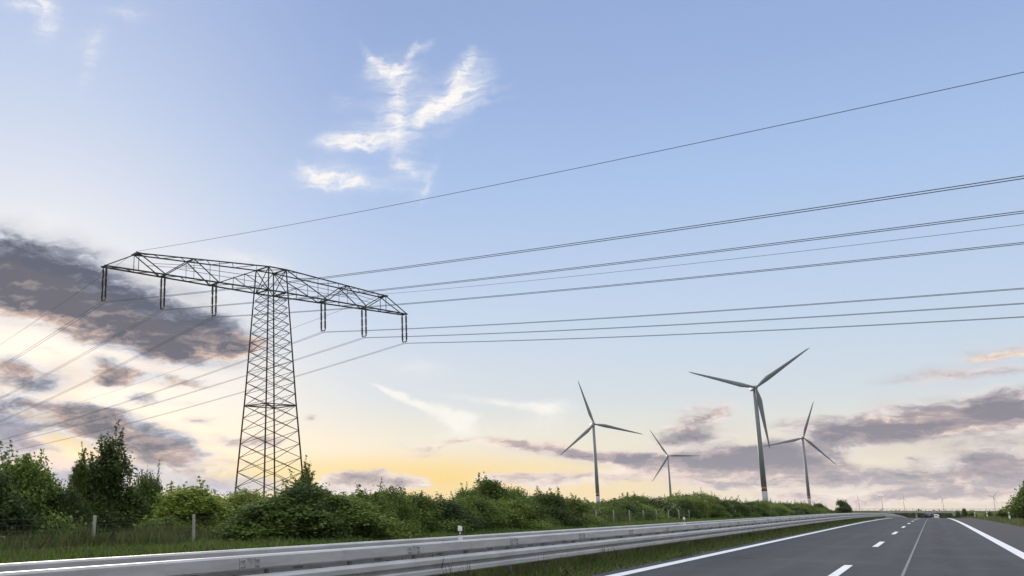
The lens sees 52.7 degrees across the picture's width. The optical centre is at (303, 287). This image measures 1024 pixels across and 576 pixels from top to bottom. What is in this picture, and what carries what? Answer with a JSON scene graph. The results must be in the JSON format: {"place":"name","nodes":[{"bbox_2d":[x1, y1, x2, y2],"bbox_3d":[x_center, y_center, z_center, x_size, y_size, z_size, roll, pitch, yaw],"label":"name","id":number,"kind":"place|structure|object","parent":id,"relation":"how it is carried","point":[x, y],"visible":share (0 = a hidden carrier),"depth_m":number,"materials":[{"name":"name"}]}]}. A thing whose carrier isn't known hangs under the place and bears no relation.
{"place":"outdoors","nodes":[
{"label":"outdoors","id":0,"kind":"place"},
{"bbox_2d":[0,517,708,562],"bbox_3d":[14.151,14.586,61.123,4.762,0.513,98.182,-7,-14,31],"label":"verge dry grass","id":1,"kind":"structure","parent":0,"point":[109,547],"depth_m":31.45,"materials":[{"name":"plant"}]},
{"bbox_2d":[0,516,770,563],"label":"verge grass","id":2,"kind":"structure","parent":0,"point":[112,552],"depth_m":31.97,"materials":[{"name":"green plant"}]},
{"bbox_2d":[0,0,1023,510],"label":"sky","id":3,"kind":"structure","parent":0,"point":[127,127],"materials":[{"name":"blue"}]},
{"bbox_2d":[442,514,954,575],"bbox_3d":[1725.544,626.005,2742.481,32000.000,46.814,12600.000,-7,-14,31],"label":"ground","id":4,"kind":"structure","parent":0,"point":[861,521],"depth_m":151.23,"materials":[{"name":"green plant"}]},
{"bbox_2d":[0,464,46,536],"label":"bush","id":5,"kind":"object","parent":4,"relation":"on","point":[11,507],"visible":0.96,"depth_m":31.39,"materials":[{"name":"green plant"}]},
{"bbox_2d":[0,439,92,537],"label":"bush","id":6,"kind":"object","parent":4,"relation":"on","point":[35,476],"visible":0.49,"depth_m":33.69,"materials":[{"name":"green plant"}]},
{"bbox_2d":[29,479,100,533],"bbox_3d":[-8.655,7.786,34.904,3.374,2.633,3.792,4,-13,-18],"label":"bush","id":7,"kind":"object","parent":4,"relation":"on","point":[68,501],"visible":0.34,"depth_m":34.57,"materials":[{"name":"green plant"}]},
{"bbox_2d":[68,442,97,520],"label":"bush","id":8,"kind":"object","parent":4,"relation":"on","point":[78,476],"visible":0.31,"depth_m":38.61,"materials":[{"name":"green plant"}]},
{"bbox_2d":[65,419,154,536],"bbox_3d":[-8.018,7.720,39.993,3.957,4.975,4.082,-7,-14,28],"label":"bush","id":9,"kind":"object","parent":4,"relation":"on","point":[113,499],"visible":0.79,"depth_m":39.51,"materials":[{"name":"green plant"}]},
{"bbox_2d":[129,460,166,516],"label":"bush","id":10,"kind":"object","parent":4,"relation":"on","point":[154,484],"visible":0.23,"depth_m":43.21,"materials":[{"name":"green plant"}]},
{"bbox_2d":[131,513,191,535],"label":"bush","id":11,"kind":"object","parent":4,"relation":"on","point":[165,518],"visible":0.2,"depth_m":37.76,"materials":[{"name":"green plant"}]},
{"bbox_2d":[110,475,233,532],"bbox_3d":[-4.878,8.898,40.154,6.207,2.717,4.290,-3,-13,15],"label":"bush","id":12,"kind":"object","parent":4,"relation":"on","point":[204,506],"visible":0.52,"depth_m":39.52,"materials":[{"name":"green plant"}]},
{"bbox_2d":[209,497,243,523],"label":"bush","id":13,"kind":"object","parent":4,"relation":"on","point":[230,509],"visible":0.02,"depth_m":51.25,"materials":[{"name":"green plant"}]},
{"bbox_2d":[220,483,267,519],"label":"bush","id":14,"kind":"object","parent":4,"relation":"on","point":[237,498],"visible":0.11,"depth_m":52.79,"materials":[{"name":"green plant"}]},
{"bbox_2d":[101,251,407,497],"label":"power pylon","id":15,"kind":"object","parent":4,"relation":"on","point":[164,275],"visible":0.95,"depth_m":112.52,"materials":[{"name":"metal"}]},
{"bbox_2d":[0,288,1020,440],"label":"power line","id":16,"kind":"object","parent":15,"relation":"hanging from","point":[596,318],"visible":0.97,"depth_m":85.37,"materials":[{"name":"metal"}]},
{"bbox_2d":[0,211,1022,397],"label":"power line","id":17,"kind":"object","parent":15,"relation":"hanging from","point":[588,267],"visible":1,"depth_m":61.23,"materials":[{"name":"metal"}]},
{"bbox_2d":[0,242,1023,420],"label":"power line","id":18,"kind":"object","parent":15,"relation":"hanging from","point":[588,288],"visible":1,"depth_m":68.28,"materials":[{"name":"metal"}]},
{"bbox_2d":[0,72,1023,344],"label":"earth wire","id":19,"kind":"object","parent":15,"relation":"attached to","point":[586,166],"visible":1,"depth_m":58.05,"materials":[{"name":"metal"}]},
{"bbox_2d":[0,224,1023,425],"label":"earth wire","id":20,"kind":"object","parent":15,"relation":"attached to","point":[599,273],"visible":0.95,"depth_m":97.02,"materials":[{"name":"metal"}]},
{"bbox_2d":[1,175,1023,367],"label":"power line","id":21,"kind":"object","parent":15,"relation":"hanging from","point":[596,241],"visible":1,"depth_m":53.00,"materials":[{"name":"metal"}]},
{"bbox_2d":[2,316,1023,452],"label":"power line","id":22,"kind":"object","parent":15,"relation":"hanging from","point":[606,337],"visible":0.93,"depth_m":100.19,"materials":[{"name":"metal"}]},
{"bbox_2d":[8,303,1020,442],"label":"power line","id":23,"kind":"object","parent":15,"relation":"hanging from","point":[607,328],"visible":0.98,"depth_m":92.06,"materials":[{"name":"metal"}]},
{"bbox_2d":[210,489,356,541],"bbox_3d":[-1.070,8.776,38.278,5.440,2.118,5.220,-9,-15,34],"label":"bush","id":24,"kind":"object","parent":4,"relation":"on","point":[254,523],"visible":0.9,"depth_m":37.60,"materials":[{"name":"green plant"}]},
{"bbox_2d":[273,479,293,496],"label":"bush","id":25,"kind":"object","parent":4,"relation":"on","point":[282,480],"visible":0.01,"depth_m":48.19,"materials":[{"name":"green plant"}]},
{"bbox_2d":[297,455,314,486],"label":"bush","id":26,"kind":"object","parent":4,"relation":"on","point":[306,471],"visible":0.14,"depth_m":51.12,"materials":[{"name":"green plant"}]},
{"bbox_2d":[265,471,360,541],"bbox_3d":[-0.064,8.577,39.025,4.135,2.849,3.774,8,-15,-33],"label":"bush","id":27,"kind":"object","parent":4,"relation":"on","point":[298,491],"visible":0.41,"depth_m":38.45,"materials":[{"name":"green plant"}]},
{"bbox_2d":[0,512,629,552],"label":"fence weeds","id":28,"kind":"object","parent":4,"relation":"on","point":[161,535],"visible":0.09,"depth_m":32.13,"materials":[{"name":"green plant"}]},
{"bbox_2d":[282,469,369,540],"bbox_3d":[-0.028,8.792,40.309,5.134,2.986,4.685,9,-15,-35],"label":"bush","id":29,"kind":"object","parent":4,"relation":"on","point":[324,491],"visible":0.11,"depth_m":39.63,"materials":[{"name":"green plant"}]},
{"bbox_2d":[0,512,675,550],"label":"fence","id":30,"kind":"object","parent":4,"relation":"on","point":[9,543],"visible":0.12,"depth_m":32.63,"materials":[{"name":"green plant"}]},
{"bbox_2d":[319,488,400,539],"bbox_3d":[1.161,9.306,41.026,5.609,2.267,5.382,-4,-13,17],"label":"bush","id":31,"kind":"object","parent":4,"relation":"on","point":[369,514],"visible":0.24,"depth_m":39.87,"materials":[{"name":"green plant"}]},
{"bbox_2d":[3,510,735,547],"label":"wire fence","id":32,"kind":"object","parent":4,"relation":"on","point":[193,523],"visible":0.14,"depth_m":34.98,"materials":[{"name":"grey metal"}]},
{"bbox_2d":[341,492,416,540],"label":"bush","id":33,"kind":"object","parent":4,"relation":"on","point":[396,533],"visible":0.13,"depth_m":41.11,"materials":[{"name":"green plant"}]},
{"bbox_2d":[347,484,429,537],"bbox_3d":[2.828,9.705,43.301,4.524,2.477,4.807,-9,-15,36],"label":"bush","id":34,"kind":"object","parent":4,"relation":"on","point":[377,498],"visible":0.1,"depth_m":42.88,"materials":[{"name":"green plant"}]},
{"bbox_2d":[371,477,429,533],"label":"bush","id":35,"kind":"object","parent":4,"relation":"on","point":[401,504],"visible":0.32,"depth_m":46.09,"materials":[{"name":"green plant"}]},
{"bbox_2d":[399,486,473,534],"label":"bush","id":36,"kind":"object","parent":4,"relation":"on","point":[424,507],"visible":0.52,"depth_m":47.67,"materials":[{"name":"green plant"}]},
{"bbox_2d":[0,513,906,575],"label":"guardrail","id":37,"kind":"object","parent":4,"relation":"on","point":[386,557],"visible":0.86,"depth_m":16.23,"materials":[{"name":"metal"}]},
{"bbox_2d":[442,526,461,540],"bbox_3d":[2.937,4.623,18.806,0.740,0.296,0.052,-7,-14,31],"label":"reflector post","id":38,"kind":"object","parent":37,"relation":"attached to","point":[459,532],"visible":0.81,"depth_m":18.80,"materials":[{"name":"white plastic"}]},
{"bbox_2d":[425,493,487,532],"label":"bush","id":39,"kind":"object","parent":4,"relation":"on","point":[449,512],"visible":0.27,"depth_m":49.45,"materials":[{"name":"green plant"}]},
{"bbox_2d":[437,491,492,529],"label":"bush","id":40,"kind":"object","parent":4,"relation":"on","point":[468,509],"visible":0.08,"depth_m":51.80,"materials":[{"name":"green plant"}]},
{"bbox_2d":[453,482,483,500],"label":"bush","id":41,"kind":"object","parent":4,"relation":"on","point":[463,492],"visible":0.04,"depth_m":66.86,"materials":[{"name":"green plant"}]},
{"bbox_2d":[456,489,512,530],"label":"bush","id":42,"kind":"object","parent":4,"relation":"on","point":[490,512],"visible":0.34,"depth_m":52.88,"materials":[{"name":"green plant"}]},
{"bbox_2d":[472,472,512,502],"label":"bush","id":43,"kind":"object","parent":4,"relation":"on","point":[496,492],"visible":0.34,"depth_m":71.17,"materials":[{"name":"green plant"}]},
{"bbox_2d":[485,498,527,529],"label":"bush","id":44,"kind":"object","parent":4,"relation":"on","point":[518,518],"visible":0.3,"depth_m":56.15,"materials":[{"name":"green plant"}]},
{"bbox_2d":[497,481,534,503],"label":"bush","id":45,"kind":"object","parent":4,"relation":"on","point":[526,498],"visible":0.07,"depth_m":75.14,"materials":[{"name":"green plant"}]},
{"bbox_2d":[488,494,553,529],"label":"bush","id":46,"kind":"object","parent":4,"relation":"on","point":[519,506],"visible":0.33,"depth_m":57.34,"materials":[{"name":"green plant"}]},
{"bbox_2d":[525,485,562,501],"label":"bush","id":47,"kind":"object","parent":4,"relation":"on","point":[535,494],"visible":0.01,"depth_m":79.14,"materials":[{"name":"green plant"}]},
{"bbox_2d":[524,498,564,526],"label":"bush","id":48,"kind":"object","parent":4,"relation":"on","point":[543,516],"visible":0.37,"depth_m":61.96,"materials":[{"name":"green plant"}]},
{"bbox_2d":[533,487,590,527],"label":"bush","id":49,"kind":"object","parent":4,"relation":"on","point":[553,505],"visible":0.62,"depth_m":63.82,"materials":[{"name":"green plant"}]},
{"bbox_2d":[282,520,842,575],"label":"seed heads","id":50,"kind":"object","parent":4,"relation":"on","point":[682,543],"visible":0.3,"depth_m":24.20,"materials":[{"name":"brown plant"}]},
{"bbox_2d":[563,493,606,525],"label":"bush","id":51,"kind":"object","parent":4,"relation":"on","point":[579,506],"visible":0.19,"depth_m":68.37,"materials":[{"name":"green plant"}]},
{"bbox_2d":[567,496,608,517],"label":"bush","id":52,"kind":"object","parent":4,"relation":"on","point":[593,509],"visible":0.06,"depth_m":83.43,"materials":[{"name":"green plant"}]},
{"bbox_2d":[578,500,606,521],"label":"bush","id":53,"kind":"object","parent":4,"relation":"on","point":[592,514],"visible":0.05,"depth_m":81.58,"materials":[{"name":"green plant"}]},
{"bbox_2d":[586,499,611,518],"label":"bush","id":54,"kind":"object","parent":4,"relation":"on","point":[602,508],"visible":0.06,"depth_m":86.08,"materials":[{"name":"green plant"}]},
{"bbox_2d":[561,381,640,502],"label":"wind turbine","id":55,"kind":"object","parent":4,"relation":"on","point":[592,427],"visible":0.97,"depth_m":1211.92,"materials":[{"name":"paint"}]},
{"bbox_2d":[582,497,623,516],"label":"bush","id":56,"kind":"object","parent":4,"relation":"on","point":[607,513],"visible":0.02,"depth_m":88.92,"materials":[{"name":"green plant"}]},
{"bbox_2d":[586,500,639,520],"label":"bush","id":57,"kind":"object","parent":4,"relation":"on","point":[611,507],"visible":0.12,"depth_m":90.42,"materials":[{"name":"green plant"}]},
{"bbox_2d":[606,493,635,501],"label":"bush","id":58,"kind":"object","parent":4,"relation":"on","point":[619,499],"visible":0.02,"depth_m":111.86,"materials":[{"name":"green plant"}]},
{"bbox_2d":[600,500,663,519],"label":"bush","id":59,"kind":"object","parent":4,"relation":"on","point":[634,511],"visible":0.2,"depth_m":93.05,"materials":[{"name":"green plant"}]},
{"bbox_2d":[609,497,660,515],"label":"bush","id":60,"kind":"object","parent":4,"relation":"on","point":[638,505],"visible":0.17,"depth_m":98.73,"materials":[{"name":"green plant"}]},
{"bbox_2d":[623,492,651,499],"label":"bush","id":61,"kind":"object","parent":4,"relation":"on","point":[636,496],"visible":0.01,"depth_m":117.18,"materials":[{"name":"green plant"}]},
{"bbox_2d":[623,493,675,516],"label":"bush","id":62,"kind":"object","parent":4,"relation":"on","point":[641,501],"visible":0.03,"depth_m":105.56,"materials":[{"name":"green plant"}]},
{"bbox_2d":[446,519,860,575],"bbox_3d":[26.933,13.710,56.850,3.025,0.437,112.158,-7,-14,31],"label":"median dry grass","id":63,"kind":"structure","parent":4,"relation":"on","point":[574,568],"depth_m":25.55,"materials":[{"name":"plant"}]},
{"bbox_2d":[637,501,678,519],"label":"bush","id":64,"kind":"object","parent":4,"relation":"on","point":[658,512],"visible":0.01,"depth_m":101.43,"materials":[{"name":"green plant"}]},
{"bbox_2d":[640,495,689,517],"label":"bush","id":65,"kind":"object","parent":4,"relation":"on","point":[660,503],"visible":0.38,"depth_m":106.90,"materials":[{"name":"green plant"}]},
{"bbox_2d":[650,430,696,494],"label":"wind turbine","id":66,"kind":"object","parent":4,"relation":"on","point":[664,462],"visible":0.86,"depth_m":1965.85,"materials":[{"name":"paint"}]},
{"bbox_2d":[664,493,708,515],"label":"bush","id":67,"kind":"object","parent":4,"relation":"on","point":[679,497],"visible":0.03,"depth_m":119.41,"materials":[{"name":"green plant"}]},
{"bbox_2d":[672,501,703,518],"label":"bush","id":68,"kind":"object","parent":4,"relation":"on","point":[686,515],"visible":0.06,"depth_m":108.90,"materials":[{"name":"green plant"}]},
{"bbox_2d":[674,494,704,518],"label":"bush","id":69,"kind":"object","parent":4,"relation":"on","point":[685,505],"visible":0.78,"depth_m":109.30,"materials":[{"name":"green plant"}]},
{"bbox_2d":[667,491,713,517],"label":"bush","id":70,"kind":"object","parent":4,"relation":"on","point":[689,498],"visible":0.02,"depth_m":123.73,"materials":[{"name":"green plant"}]},
{"bbox_2d":[685,487,712,497],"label":"bush","id":71,"kind":"object","parent":4,"relation":"on","point":[703,494],"visible":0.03,"depth_m":152.01,"materials":[{"name":"green plant"}]},
{"bbox_2d":[690,498,711,517],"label":"bush","id":72,"kind":"object","parent":4,"relation":"on","point":[702,507],"visible":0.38,"depth_m":114.42,"materials":[{"name":"green plant"}]},
{"bbox_2d":[692,493,722,503],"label":"bush","id":73,"kind":"object","parent":4,"relation":"on","point":[713,500],"visible":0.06,"depth_m":134.27,"materials":[{"name":"green plant"}]},
{"bbox_2d":[707,502,733,517],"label":"bush","id":74,"kind":"object","parent":4,"relation":"on","point":[717,510],"visible":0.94,"depth_m":119.63,"materials":[{"name":"green plant"}]},
{"bbox_2d":[710,497,743,517],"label":"bush","id":75,"kind":"object","parent":4,"relation":"on","point":[729,510],"visible":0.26,"depth_m":124.12,"materials":[{"name":"green plant"}]},
{"bbox_2d":[726,495,745,507],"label":"bush","id":76,"kind":"object","parent":4,"relation":"on","point":[735,500],"visible":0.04,"depth_m":152.51,"materials":[{"name":"green plant"}]},
{"bbox_2d":[732,501,753,516],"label":"bush","id":77,"kind":"object","parent":4,"relation":"on","point":[745,511],"visible":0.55,"depth_m":134.92,"materials":[{"name":"green plant"}]},
{"bbox_2d":[690,348,808,500],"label":"wind turbine","id":78,"kind":"object","parent":4,"relation":"on","point":[757,398],"visible":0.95,"depth_m":840.72,"materials":[{"name":"paint"}]},
{"bbox_2d":[742,498,758,506],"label":"bush","id":79,"kind":"object","parent":4,"relation":"on","point":[748,503],"visible":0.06,"depth_m":167.60,"materials":[{"name":"green plant"}]},
{"bbox_2d":[742,503,760,516],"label":"bush","id":80,"kind":"object","parent":4,"relation":"on","point":[751,509],"visible":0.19,"depth_m":139.37,"materials":[{"name":"green plant"}]},
{"bbox_2d":[752,505,773,516],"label":"bush","id":81,"kind":"object","parent":4,"relation":"on","point":[764,512],"visible":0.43,"depth_m":149.17,"materials":[{"name":"green plant"}]},
{"bbox_2d":[753,500,781,516],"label":"bush","id":82,"kind":"object","parent":4,"relation":"on","point":[761,505],"visible":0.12,"depth_m":152.30,"materials":[{"name":"green plant"}]},
{"bbox_2d":[769,505,789,515],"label":"bush","id":83,"kind":"object","parent":4,"relation":"on","point":[784,510],"visible":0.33,"depth_m":173.60,"materials":[{"name":"green plant"}]},
{"bbox_2d":[785,506,806,514],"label":"bush","id":84,"kind":"object","parent":4,"relation":"on","point":[794,508],"visible":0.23,"depth_m":190.28,"materials":[{"name":"green plant"}]},
{"bbox_2d":[763,401,834,505],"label":"wind turbine","id":85,"kind":"object","parent":4,"relation":"on","point":[805,464],"visible":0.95,"depth_m":1449.41,"materials":[{"name":"paint"}]},
{"bbox_2d":[801,507,811,514],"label":"bush","id":86,"kind":"object","parent":4,"relation":"on","point":[805,510],"visible":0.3,"depth_m":204.60,"materials":[{"name":"green plant"}]},
{"bbox_2d":[813,503,825,507],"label":"tree","id":87,"kind":"object","parent":4,"relation":"on","point":[819,505],"visible":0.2,"depth_m":297.02,"materials":[{"name":"green plant"}]},
{"bbox_2d":[834,498,852,512],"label":"bush","id":88,"kind":"object","parent":4,"relation":"on","point":[844,507],"visible":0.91,"depth_m":285.30,"materials":[{"name":"green plant"}]},
{"bbox_2d":[855,508,989,513],"bbox_3d":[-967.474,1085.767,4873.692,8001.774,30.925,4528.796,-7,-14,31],"label":"distant wood","id":89,"kind":"object","parent":4,"relation":"on","point":[917,510],"visible":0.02,"depth_m":1334.47,"materials":[{"name":"green plant"}]},
{"bbox_2d":[861,509,996,517],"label":"bridge","id":90,"kind":"structure","parent":4,"relation":"on","point":[916,512],"depth_m":532.75,"materials":[{"name":"concrete"}]},
{"bbox_2d":[953,511,961,517],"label":"bush","id":91,"kind":"object","parent":4,"relation":"on","point":[957,514],"visible":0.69,"depth_m":344.98,"materials":[{"name":"green plant"}]},
{"bbox_2d":[960,508,968,516],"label":"tree","id":92,"kind":"object","parent":4,"relation":"on","point":[964,512],"visible":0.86,"depth_m":352.41,"materials":[{"name":"green plant"}]},
{"bbox_2d":[993,508,1008,517],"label":"bush","id":93,"kind":"object","parent":4,"relation":"on","point":[999,513],"visible":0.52,"depth_m":120.77,"materials":[{"name":"green plant"}]},
{"bbox_2d":[1001,481,1023,515],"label":"tree","id":94,"kind":"object","parent":4,"relation":"on","point":[1016,506],"visible":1,"depth_m":95.54,"materials":[{"name":"green plant"}]},
{"bbox_2d":[1010,512,1023,518],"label":"bush","id":95,"kind":"object","parent":4,"relation":"on","point":[1020,515],"visible":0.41,"depth_m":109.98,"materials":[{"name":"green plant"}]},
{"bbox_2d":[588,518,1023,575],"bbox_3d":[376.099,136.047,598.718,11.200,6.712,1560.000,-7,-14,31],"label":"road","id":96,"kind":"structure","parent":0,"point":[947,547],"depth_m":29.00,"materials":[{"name":"grey asphalt"}]},
{"bbox_2d":[607,518,888,575],"bbox_3d":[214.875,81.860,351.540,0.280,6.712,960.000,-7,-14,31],"label":"edge marking","id":97,"kind":"object","parent":96,"relation":"on","point":[662,565],"visible":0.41,"depth_m":27.72,"materials":[{"name":"paint"}]},
{"bbox_2d":[828,523,909,575],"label":"lane marking","id":98,"kind":"object","parent":96,"relation":"on","point":[841,570],"visible":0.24,"depth_m":22.30,"materials":[{"name":"paint"}]},
{"bbox_2d":[901,519,927,575],"bbox_3d":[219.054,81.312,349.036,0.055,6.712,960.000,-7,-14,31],"label":"joint line","id":99,"kind":"object","parent":96,"relation":"on","point":[906,566],"visible":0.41,"depth_m":27.74,"materials":[{"name":"grey asphalt"}]},
{"bbox_2d":[925,512,933,517],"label":"car","id":100,"kind":"object","parent":96,"relation":"on","point":[929,514],"visible":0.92,"depth_m":231.47,"materials":[{"name":"paint"}]},
{"bbox_2d":[949,518,1023,558],"bbox_3d":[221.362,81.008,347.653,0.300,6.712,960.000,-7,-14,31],"label":"edge marking","id":101,"kind":"object","parent":96,"relation":"on","point":[1010,548],"visible":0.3,"depth_m":38.72,"materials":[{"name":"paint"}]},
{"bbox_2d":[848,511,878,512],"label":"embankment","id":102,"kind":"structure","parent":0,"point":[865,512],"depth_m":543.74,"materials":[{"name":"plant"}]},
{"bbox_2d":[967,511,996,515],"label":"embankment","id":103,"kind":"structure","parent":0,"point":[980,513],"depth_m":516.34,"materials":[{"name":"plant"}]},
{"bbox_2d":[961,516,1023,526],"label":"roadside grass","id":104,"kind":"structure","parent":0,"point":[1006,520],"depth_m":94.92,"materials":[{"name":"green plant"}]},
{"bbox_2d":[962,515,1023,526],"bbox_3d":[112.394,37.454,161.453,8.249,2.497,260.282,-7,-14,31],"label":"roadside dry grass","id":105,"kind":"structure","parent":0,"point":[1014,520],"depth_m":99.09,"materials":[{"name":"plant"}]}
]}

